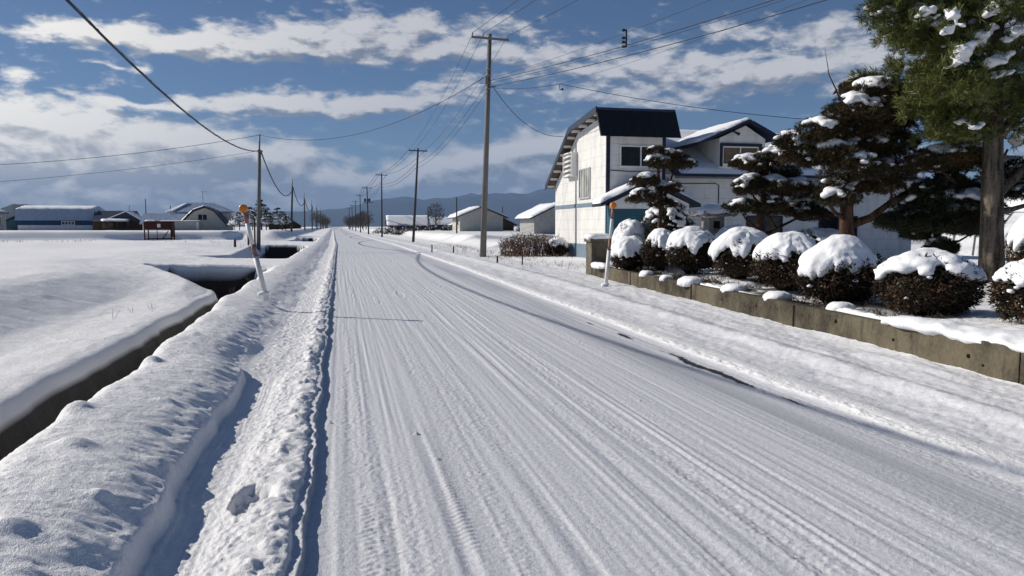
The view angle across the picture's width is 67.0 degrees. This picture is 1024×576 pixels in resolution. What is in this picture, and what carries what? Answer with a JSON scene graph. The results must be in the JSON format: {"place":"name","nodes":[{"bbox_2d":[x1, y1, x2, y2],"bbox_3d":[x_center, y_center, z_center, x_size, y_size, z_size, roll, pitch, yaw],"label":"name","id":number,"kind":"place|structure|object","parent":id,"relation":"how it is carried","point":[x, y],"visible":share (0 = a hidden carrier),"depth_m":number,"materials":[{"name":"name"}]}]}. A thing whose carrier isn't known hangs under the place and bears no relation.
{"place":"outdoors","nodes":[
{"label":"outdoors","id":0,"kind":"place"},
{"bbox_2d":[0,204,28,218],"bbox_3d":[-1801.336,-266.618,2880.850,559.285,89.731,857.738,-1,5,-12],"label":"hill","id":1,"kind":"structure","parent":0,"point":[11,209],"depth_m":2712.23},
{"bbox_2d":[0,227,335,460],"bbox_3d":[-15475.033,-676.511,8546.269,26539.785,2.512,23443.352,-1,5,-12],"label":"ground","id":2,"kind":"structure","parent":0,"point":[66,338],"depth_m":15.43,"materials":[{"name":"snow"}]},
{"bbox_2d":[0,209,8,229],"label":"grey shed","id":3,"kind":"structure","parent":2,"relation":"on","point":[3,213],"depth_m":100.98,"materials":[{"name":"white paint"}]},
{"bbox_2d":[6,205,104,229],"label":"barn","id":4,"kind":"structure","parent":2,"relation":"on","point":[43,217],"depth_m":108.40,"materials":[{"name":"white paint"}]},
{"bbox_2d":[61,221,74,224],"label":"window","id":5,"kind":"structure","parent":4,"relation":"in","point":[62,222],"depth_m":108.68,"materials":[{"name":"glass"}]},
{"bbox_2d":[91,205,142,229],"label":"farmhouse","id":6,"kind":"object","parent":2,"relation":"on","point":[116,220],"visible":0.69,"depth_m":108.17,"materials":[{"name":"brown wood"}]},
{"bbox_2d":[101,222,113,228],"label":"window","id":7,"kind":"structure","parent":6,"relation":"in","point":[110,225],"depth_m":108.02,"materials":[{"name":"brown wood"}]},
{"bbox_2d":[119,223,127,228],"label":"window","id":8,"kind":"structure","parent":6,"relation":"in","point":[121,225],"depth_m":108.44,"materials":[{"name":"black glass"}]},
{"bbox_2d":[143,220,174,239],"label":"field frame","id":9,"kind":"object","parent":2,"relation":"on","point":[154,224],"visible":0.96,"depth_m":55.20,"materials":[{"name":"wood"}]},
{"bbox_2d":[139,213,186,229],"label":"farm shed","id":10,"kind":"structure","parent":2,"relation":"on","point":[154,216],"depth_m":103.93,"materials":[{"name":"white paint"}]},
{"bbox_2d":[0,227,338,575],"bbox_3d":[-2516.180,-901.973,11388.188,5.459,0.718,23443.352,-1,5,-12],"label":"snow bank","id":11,"kind":"structure","parent":2,"relation":"on","point":[184,453],"depth_m":4.77,"materials":[{"name":"snow"}]},
{"bbox_2d":[239,204,268,299],"bbox_3d":[-4.690,-0.642,14.067,0.494,1.750,0.163,-2,5,-22],"label":"delineator post","id":12,"kind":"object","parent":11,"relation":"on","point":[243,210],"visible":1,"depth_m":14.04,"materials":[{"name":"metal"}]},
{"bbox_2d":[160,220,201,229],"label":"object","id":13,"kind":"object","parent":2,"relation":"on","point":[188,224],"visible":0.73,"depth_m":99.54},
{"bbox_2d":[165,191,236,229],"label":"gambrel house","id":14,"kind":"structure","parent":2,"relation":"on","point":[212,216],"depth_m":103.74,"materials":[{"name":"metal"}]},
{"bbox_2d":[197,214,207,220],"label":"window","id":15,"kind":"structure","parent":14,"relation":"in","point":[201,217],"depth_m":103.10,"materials":[{"name":"glass"}]},
{"bbox_2d":[226,216,242,229],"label":"pine tree","id":16,"kind":"object","parent":2,"relation":"on","point":[229,222],"visible":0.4,"depth_m":92.27,"materials":[{"name":"green plant"}]},
{"bbox_2d":[230,212,244,229],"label":"pine tree","id":17,"kind":"object","parent":2,"relation":"on","point":[234,221],"visible":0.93,"depth_m":89.66,"materials":[{"name":"green plant"}]},
{"bbox_2d":[242,211,261,229],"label":"pine tree","id":18,"kind":"object","parent":2,"relation":"on","point":[251,221],"visible":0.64,"depth_m":89.01,"materials":[{"name":"green plant"}]},
{"bbox_2d":[254,218,255,246],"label":"wooden stake","id":19,"kind":"object","parent":2,"relation":"on","point":[254,233],"visible":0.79,"depth_m":48.15,"materials":[{"name":"brown wood"}]},
{"bbox_2d":[256,134,262,251],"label":"cable pole","id":20,"kind":"object","parent":2,"relation":"on","point":[258,243],"visible":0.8,"depth_m":49.31,"materials":[{"name":"concrete"}]},
{"bbox_2d":[0,152,248,181],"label":"cable","id":21,"kind":"object","parent":20,"relation":"attached to","point":[125,169],"visible":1,"depth_m":46.62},
{"bbox_2d":[0,135,257,164],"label":"cable","id":22,"kind":"object","parent":20,"relation":"attached to","point":[125,154],"visible":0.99,"depth_m":46.72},
{"bbox_2d":[65,0,258,151],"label":"telephone cable","id":23,"kind":"object","parent":20,"relation":"attached to","point":[77,10],"visible":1,"depth_m":16.65,"materials":[{"name":"rubber"}]},
{"bbox_2d":[261,152,292,195],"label":"cable","id":24,"kind":"object","parent":20,"relation":"attached to","point":[271,176],"visible":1,"depth_m":57.30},
{"bbox_2d":[250,200,271,229],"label":"pine tree","id":25,"kind":"object","parent":2,"relation":"on","point":[262,205],"visible":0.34,"depth_m":92.92,"materials":[{"name":"green plant"}]},
{"bbox_2d":[255,210,269,229],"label":"pine tree","id":26,"kind":"object","parent":2,"relation":"on","point":[263,219],"visible":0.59,"depth_m":91.31,"materials":[{"name":"green plant"}]},
{"bbox_2d":[262,213,280,229],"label":"pine tree","id":27,"kind":"object","parent":2,"relation":"on","point":[274,222],"visible":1,"depth_m":90.72,"materials":[{"name":"green plant"}]},
{"bbox_2d":[268,207,285,229],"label":"pine tree","id":28,"kind":"object","parent":2,"relation":"on","point":[277,215],"visible":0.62,"depth_m":92.30,"materials":[{"name":"green plant"}]},
{"bbox_2d":[265,215,303,229],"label":"farmhouse","id":29,"kind":"object","parent":2,"relation":"on","point":[297,225],"visible":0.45,"depth_m":155.47,"materials":[{"name":"brown wood"}]},
{"bbox_2d":[278,214,291,229],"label":"pine tree","id":30,"kind":"object","parent":2,"relation":"on","point":[284,217],"visible":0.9,"depth_m":91.81,"materials":[{"name":"green plant"}]},
{"bbox_2d":[290,179,292,231],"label":"cable pole","id":31,"kind":"object","parent":2,"relation":"on","point":[291,228],"visible":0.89,"depth_m":95.82,"materials":[{"name":"metal"}]},
{"bbox_2d":[304,197,305,230],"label":"cable pole","id":32,"kind":"object","parent":2,"relation":"on","point":[304,215],"visible":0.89,"depth_m":139.53,"materials":[{"name":"metal"}]},
{"bbox_2d":[309,212,322,222],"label":"bare tree","id":33,"kind":"object","parent":2,"relation":"on","point":[314,216],"visible":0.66,"depth_m":313.72,"materials":[{"name":"brown plant"}]},
{"bbox_2d":[1,238,583,317],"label":"dry grass","id":34,"kind":"structure","parent":0,"point":[529,258],"depth_m":35.56,"materials":[{"name":"plant"}]},
{"bbox_2d":[236,188,554,226],"bbox_3d":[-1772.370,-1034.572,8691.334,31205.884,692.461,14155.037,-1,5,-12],"label":"mountains","id":35,"kind":"structure","parent":0,"point":[513,205],"depth_m":11983.80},
{"bbox_2d":[0,0,1023,215],"label":"sky","id":36,"kind":"structure","parent":0,"point":[304,72],"materials":[{"name":"blue"}]},
{"bbox_2d":[285,227,1023,575],"bbox_3d":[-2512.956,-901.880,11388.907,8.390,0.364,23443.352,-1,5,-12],"label":"road","id":37,"kind":"structure","parent":0,"point":[461,421],"depth_m":5.25,"materials":[{"name":"snow"}]},
{"bbox_2d":[342,227,1023,476],"bbox_3d":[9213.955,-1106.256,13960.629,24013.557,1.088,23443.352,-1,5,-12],"label":"verge","id":38,"kind":"structure","parent":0,"point":[974,415],"depth_m":9.32,"materials":[{"name":"snow"}]},
{"bbox_2d":[356,195,363,232],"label":"utility pole","id":39,"kind":"object","parent":38,"relation":"on","point":[360,213],"visible":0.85,"depth_m":183.66,"materials":[{"name":"concrete"}]},
{"bbox_2d":[356,212,370,230],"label":"bare tree","id":40,"kind":"object","parent":38,"relation":"on","point":[365,217],"visible":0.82,"depth_m":233.51,"materials":[{"name":"brown plant"}]},
{"bbox_2d":[357,210,373,229],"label":"bare tree","id":41,"kind":"object","parent":38,"relation":"on","point":[370,219],"visible":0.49,"depth_m":249.59,"materials":[{"name":"brown plant"}]},
{"bbox_2d":[362,187,372,233],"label":"utility pole","id":42,"kind":"object","parent":38,"relation":"on","point":[368,201],"visible":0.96,"depth_m":146.66,"materials":[{"name":"concrete"}]},
{"bbox_2d":[372,228,387,233],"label":"field shrub","id":43,"kind":"object","parent":38,"relation":"on","point":[378,231],"visible":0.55,"depth_m":138.67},
{"bbox_2d":[376,173,386,236],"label":"utility pole","id":44,"kind":"object","parent":38,"relation":"on","point":[381,207],"visible":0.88,"depth_m":110.99,"materials":[{"name":"concrete"}]},
{"bbox_2d":[383,227,395,234],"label":"field shrub","id":45,"kind":"object","parent":38,"relation":"on","point":[390,230],"visible":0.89,"depth_m":126.19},
{"bbox_2d":[392,230,404,234],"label":"field shrub","id":46,"kind":"object","parent":38,"relation":"on","point":[399,232],"visible":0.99,"depth_m":116.61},
{"bbox_2d":[396,225,408,231],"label":"field shrub","id":47,"kind":"object","parent":38,"relation":"on","point":[404,228],"visible":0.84,"depth_m":120.72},
{"bbox_2d":[385,215,430,229],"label":"farmhouse","id":48,"kind":"object","parent":38,"relation":"on","point":[398,221],"visible":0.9,"depth_m":146.54,"materials":[{"name":"white wood"}]},
{"bbox_2d":[409,148,426,241],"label":"utility pole","id":49,"kind":"object","parent":38,"relation":"on","point":[414,213],"visible":0.93,"depth_m":75.04,"materials":[{"name":"wood"}]},
{"bbox_2d":[423,225,434,230],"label":"field shrub","id":50,"kind":"object","parent":38,"relation":"on","point":[430,228],"visible":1,"depth_m":120.54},
{"bbox_2d":[427,202,444,229],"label":"bare tree","id":51,"kind":"object","parent":38,"relation":"on","point":[436,215],"visible":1,"depth_m":145.44,"materials":[{"name":"brown plant"}]},
{"bbox_2d":[429,217,451,229],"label":"farmhouse","id":52,"kind":"object","parent":38,"relation":"on","point":[445,221],"visible":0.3,"depth_m":162.33,"materials":[{"name":"white wood"}]},
{"bbox_2d":[456,197,457,232],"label":"thin pole","id":53,"kind":"object","parent":38,"relation":"on","point":[456,216],"visible":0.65,"depth_m":84.26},
{"bbox_2d":[447,206,508,230],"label":"cream hall","id":54,"kind":"structure","parent":38,"relation":"on","point":[468,218],"depth_m":109.47,"materials":[{"name":"paint"}]},
{"bbox_2d":[471,33,508,256],"bbox_3d":[-1.079,-6.729,38.056,1.850,11.309,0.418,-1,5,-12],"label":"utility pole","id":55,"kind":"object","parent":38,"relation":"on","point":[483,235],"visible":0.95,"depth_m":37.94,"materials":[{"name":"concrete"}]},
{"bbox_2d":[261,76,485,139],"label":"cable","id":56,"kind":"object","parent":55,"relation":"attached to","point":[386,125],"visible":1,"depth_m":42.06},
{"bbox_2d":[410,38,470,147],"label":"cable","id":57,"kind":"object","parent":55,"relation":"attached to","point":[445,90],"visible":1,"depth_m":46.63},
{"bbox_2d":[419,39,480,143],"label":"cable","id":58,"kind":"object","parent":55,"relation":"attached to","point":[454,89],"visible":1,"depth_m":46.91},
{"bbox_2d":[428,41,504,147],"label":"cable","id":59,"kind":"object","parent":55,"relation":"attached to","point":[470,95],"visible":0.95,"depth_m":48.74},
{"bbox_2d":[491,84,562,136],"bbox_3d":[0.704,-8.719,37.675,3.636,2.708,0.028,1,5,7],"label":"cable","id":60,"kind":"object","parent":55,"relation":"attached to","point":[521,120],"visible":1,"depth_m":37.74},
{"bbox_2d":[508,0,576,35],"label":"cable","id":61,"kind":"object","parent":55,"relation":"attached to","point":[544,17],"visible":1,"depth_m":33.49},
{"bbox_2d":[491,0,709,78],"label":"cable","id":62,"kind":"object","parent":55,"relation":"attached to","point":[607,39],"visible":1,"depth_m":29.68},
{"bbox_2d":[490,0,772,80],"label":"cable","id":63,"kind":"object","parent":55,"relation":"attached to","point":[643,40],"visible":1,"depth_m":28.27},
{"bbox_2d":[622,29,626,47],"bbox_3d":[4.349,-9.656,29.917,0.216,0.700,0.134,0,5,4],"label":"cable spacer","id":64,"kind":"object","parent":63,"relation":"attached to","point":[625,37],"visible":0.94,"depth_m":29.91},
{"bbox_2d":[492,0,782,82],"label":"cable","id":65,"kind":"object","parent":55,"relation":"attached to","point":[653,40],"visible":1,"depth_m":27.67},
{"bbox_2d":[490,0,825,86],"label":"cable","id":66,"kind":"object","parent":55,"relation":"attached to","point":[673,43],"visible":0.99,"depth_m":27.15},
{"bbox_2d":[503,218,516,230],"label":"long shed","id":67,"kind":"structure","parent":38,"relation":"on","point":[508,225],"depth_m":126.90,"materials":[{"name":"brown wood"}]},
{"bbox_2d":[498,230,566,256],"bbox_3d":[0.879,-2.207,38.215,3.439,1.390,3.195,-1,5,-12],"label":"hedge","id":68,"kind":"object","parent":38,"relation":"on","point":[524,245],"visible":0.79,"depth_m":37.88,"materials":[{"name":"plant"}]},
{"bbox_2d":[514,202,554,234],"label":"garage","id":69,"kind":"structure","parent":38,"relation":"on","point":[539,218],"depth_m":74.27,"materials":[{"name":"white paint"}]},
{"bbox_2d":[545,237,569,255],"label":"round bush","id":70,"kind":"object","parent":38,"relation":"on","point":[559,248],"visible":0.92,"depth_m":37.58,"materials":[{"name":"brown plant"}]},
{"bbox_2d":[584,233,608,274],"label":"gate pillar","id":71,"kind":"structure","parent":38,"relation":"on","point":[596,246],"depth_m":23.18,"materials":[{"name":"concrete"}]},
{"bbox_2d":[601,202,616,286],"bbox_3d":[2.417,-1.032,19.345,0.380,2.214,0.171,-1,5,-12],"label":"delineator post","id":72,"kind":"object","parent":38,"relation":"on","point":[613,205],"visible":0.99,"depth_m":19.32,"materials":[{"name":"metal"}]},
{"bbox_2d":[610,235,643,270],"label":"round bush","id":73,"kind":"object","parent":38,"relation":"on","point":[625,250],"visible":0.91,"depth_m":20.09,"materials":[{"name":"white plant"}]},
{"bbox_2d":[611,218,647,245],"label":"round bush","id":74,"kind":"object","parent":38,"relation":"on","point":[629,227],"visible":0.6,"depth_m":22.26,"materials":[{"name":"white plant"}]},
{"bbox_2d":[639,228,673,270],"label":"round bush","id":75,"kind":"object","parent":38,"relation":"on","point":[653,245],"visible":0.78,"depth_m":19.53,"materials":[{"name":"brown plant"}]},
{"bbox_2d":[624,144,698,227],"bbox_3d":[4.106,-2.208,21.359,2.128,3.497,1.238,-1,5,-12],"label":"pruned pine","id":76,"kind":"object","parent":38,"relation":"on","point":[659,157],"visible":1,"depth_m":21.01,"materials":[{"name":"green plant"}]},
{"bbox_2d":[639,200,697,237],"bbox_3d":[4.525,-1.593,22.448,1.778,1.974,1.821,-1,5,-12],"label":"round bush","id":77,"kind":"object","parent":38,"relation":"on","point":[676,218],"visible":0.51,"depth_m":21.93,"materials":[{"name":"green plant"}]},
{"bbox_2d":[663,226,716,273],"bbox_3d":[4.244,-0.863,18.060,1.414,1.183,1.429,-1,5,-12],"label":"round bush","id":78,"kind":"object","parent":38,"relation":"on","point":[688,246],"visible":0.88,"depth_m":17.67,"materials":[{"name":"brown plant"}]},
{"bbox_2d":[688,203,738,267],"bbox_3d":[5.506,-1.410,21.235,1.026,1.813,1.026,-1,5,-12],"label":"stone lantern","id":79,"kind":"object","parent":38,"relation":"on","point":[713,215],"visible":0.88,"depth_m":20.96,"materials":[{"name":"stone"}]},
{"bbox_2d":[714,224,742,238],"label":"round bush","id":80,"kind":"object","parent":38,"relation":"on","point":[724,229],"visible":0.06,"depth_m":20.58,"materials":[{"name":"white plant"}]},
{"bbox_2d":[545,106,926,260],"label":"house","id":81,"kind":"structure","parent":38,"relation":"on","point":[598,162],"depth_m":33.81,"materials":[{"name":"white"}]},
{"bbox_2d":[578,167,590,198],"bbox_3d":[3.325,-4.812,35.634,0.073,1.391,1.650,-1,5,-12],"label":"window","id":82,"kind":"structure","parent":81,"relation":"in","point":[585,173],"depth_m":35.56,"materials":[{"name":"metal"}]},
{"bbox_2d":[620,145,648,167],"bbox_3d":[5.491,-5.590,32.927,1.890,0.931,0.073,-1,5,-12],"label":"window","id":83,"kind":"structure","parent":81,"relation":"in","point":[631,156],"depth_m":32.86,"materials":[{"name":"glass"}]},
{"bbox_2d":[746,216,782,235],"bbox_3d":[11.243,-2.572,34.436,1.780,1.298,0.073,-1,5,-12],"label":"window","id":84,"kind":"structure","parent":81,"relation":"in","point":[778,220],"depth_m":34.48,"materials":[{"name":"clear glass"}]},
{"bbox_2d":[818,216,857,236],"bbox_3d":[14.857,-2.635,35.229,1.980,1.298,0.073,-1,5,-12],"label":"window","id":85,"kind":"structure","parent":81,"relation":"in","point":[826,223],"depth_m":35.15,"materials":[{"name":"black glass"}]},
{"bbox_2d":[708,226,767,279],"bbox_3d":[4.716,-0.690,15.731,1.408,1.134,1.409,-1,5,-12],"label":"round bush","id":86,"kind":"object","parent":38,"relation":"on","point":[730,251],"visible":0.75,"depth_m":15.40,"materials":[{"name":"white plant"}]},
{"bbox_2d":[720,144,835,234],"bbox_3d":[6.413,-1.880,18.680,2.857,3.190,1.795,-1,5,-12],"label":"pruned pine","id":87,"kind":"object","parent":38,"relation":"on","point":[777,184],"visible":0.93,"depth_m":18.30,"materials":[{"name":"green plant"}]},
{"bbox_2d":[746,231,817,290],"bbox_3d":[4.828,-0.444,13.319,1.441,1.078,1.446,-4,6,-38],"label":"round bush","id":88,"kind":"object","parent":38,"relation":"on","point":[775,257],"visible":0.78,"depth_m":13.00,"materials":[{"name":"white plant"}]},
{"bbox_2d":[620,267,952,318],"bbox_3d":[4.283,-0.152,16.212,1.634,0.339,14.449,-1,5,-8],"label":"ground cover","id":89,"kind":"object","parent":38,"relation":"on","point":[709,280],"visible":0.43,"depth_m":13.92,"materials":[{"name":"brown plant"}]},
{"bbox_2d":[592,267,1023,384],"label":"retaining wall","id":90,"kind":"structure","parent":38,"relation":"on","point":[997,361],"depth_m":9.82,"materials":[{"name":"concrete"}]},
{"bbox_2d":[591,262,605,268],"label":"snow clump","id":91,"kind":"object","parent":90,"relation":"on","point":[597,265],"visible":0.89,"depth_m":21.69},
{"bbox_2d":[639,270,653,276],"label":"snow clump","id":92,"kind":"object","parent":90,"relation":"on","point":[643,273],"visible":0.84,"depth_m":18.06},
{"bbox_2d":[659,275,673,280],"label":"snow clump","id":93,"kind":"object","parent":90,"relation":"on","point":[662,277],"visible":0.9,"depth_m":16.79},
{"bbox_2d":[677,276,703,286],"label":"snow clump","id":94,"kind":"object","parent":90,"relation":"on","point":[685,281],"visible":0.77,"depth_m":15.30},
{"bbox_2d":[720,283,747,292],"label":"snow clump","id":95,"kind":"object","parent":90,"relation":"on","point":[732,287],"visible":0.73,"depth_m":13.56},
{"bbox_2d":[763,291,792,300],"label":"snow clump","id":96,"kind":"object","parent":90,"relation":"on","point":[784,295],"visible":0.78,"depth_m":12.00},
{"bbox_2d":[826,302,855,310],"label":"snow clump","id":97,"kind":"object","parent":90,"relation":"on","point":[834,306],"visible":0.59,"depth_m":10.43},
{"bbox_2d":[881,315,1023,352],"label":"snow clump","id":98,"kind":"object","parent":90,"relation":"on","point":[1011,338],"visible":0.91,"depth_m":8.02,"materials":[{"name":"snow"}]},
{"bbox_2d":[797,227,838,242],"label":"round bush","id":99,"kind":"object","parent":38,"relation":"on","point":[817,235],"visible":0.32,"depth_m":17.75,"materials":[{"name":"white plant"}]},
{"bbox_2d":[791,234,886,303],"bbox_3d":[5.059,-0.263,11.865,1.483,1.123,1.492,-1,5,-12],"label":"round bush","id":100,"kind":"object","parent":38,"relation":"on","point":[837,267],"visible":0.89,"depth_m":11.46,"materials":[{"name":"white plant"}]},
{"bbox_2d":[769,71,923,235],"bbox_3d":[7.237,-2.352,16.213,3.391,4.529,2.232,-1,5,-12],"label":"pruned pine","id":101,"kind":"object","parent":38,"relation":"on","point":[867,128],"visible":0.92,"depth_m":15.88,"materials":[{"name":"green plant"}]},
{"bbox_2d":[825,51,838,95],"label":"bare twig","id":102,"kind":"object","parent":101,"relation":"attached to","point":[830,78],"visible":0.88,"depth_m":16.11,"materials":[{"name":"brown plant"}]},
{"bbox_2d":[868,247,989,316],"bbox_3d":[5.318,-0.057,9.914,1.387,0.958,1.447,-1,5,-12],"label":"round bush","id":103,"kind":"object","parent":38,"relation":"on","point":[923,281],"visible":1,"depth_m":9.49,"materials":[{"name":"brown plant"}]},
{"bbox_2d":[845,0,1023,281],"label":"pine tree","id":104,"kind":"object","parent":38,"relation":"on","point":[949,38],"visible":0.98,"depth_m":14.23,"materials":[{"name":"green plant"}]},
{"bbox_2d":[871,170,1011,254],"bbox_3d":[9.221,-1.349,16.625,2.582,2.527,2.456,4,6,41],"label":"pruned tree","id":105,"kind":"object","parent":38,"relation":"on","point":[937,205],"visible":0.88,"depth_m":15.94,"materials":[{"name":"green plant"}]},
{"bbox_2d":[895,141,1023,202],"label":"pruned pine","id":106,"kind":"object","parent":38,"relation":"on","point":[965,159],"visible":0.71,"depth_m":15.50,"materials":[{"name":"green plant"}]},
{"bbox_2d":[941,197,1023,257],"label":"greenhouse","id":107,"kind":"object","parent":38,"relation":"on","point":[969,246],"visible":0.07,"depth_m":28.11,"materials":[{"name":"plastic"}]},
{"bbox_2d":[985,258,1023,323],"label":"round bush","id":108,"kind":"object","parent":38,"relation":"on","point":[1008,279],"visible":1,"depth_m":8.53,"materials":[{"name":"brown plant"}]},
{"bbox_2d":[1002,215,1023,264],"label":"round bush","id":109,"kind":"object","parent":38,"relation":"on","point":[1014,241],"visible":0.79,"depth_m":13.45,"materials":[{"name":"white plant"}]},
{"bbox_3d":[2.021,-8.208,31.636,0.205,0.285,0.090,-1,5,-12],"label":"wire connector","id":110,"kind":"object","parent":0,"visible":0},
{"bbox_2d":[561,1,802,83],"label":"cable","id":111,"kind":"object","parent":110,"relation":"attached to","point":[689,42],"visible":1,"depth_m":26.15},
{"bbox_2d":[562,84,805,119],"bbox_3d":[7.764,-7.217,30.158,12.008,2.040,0.022,1,5,15],"label":"cable","id":112,"kind":"object","parent":110,"relation":"attached to","point":[683,105],"visible":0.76,"depth_m":30.41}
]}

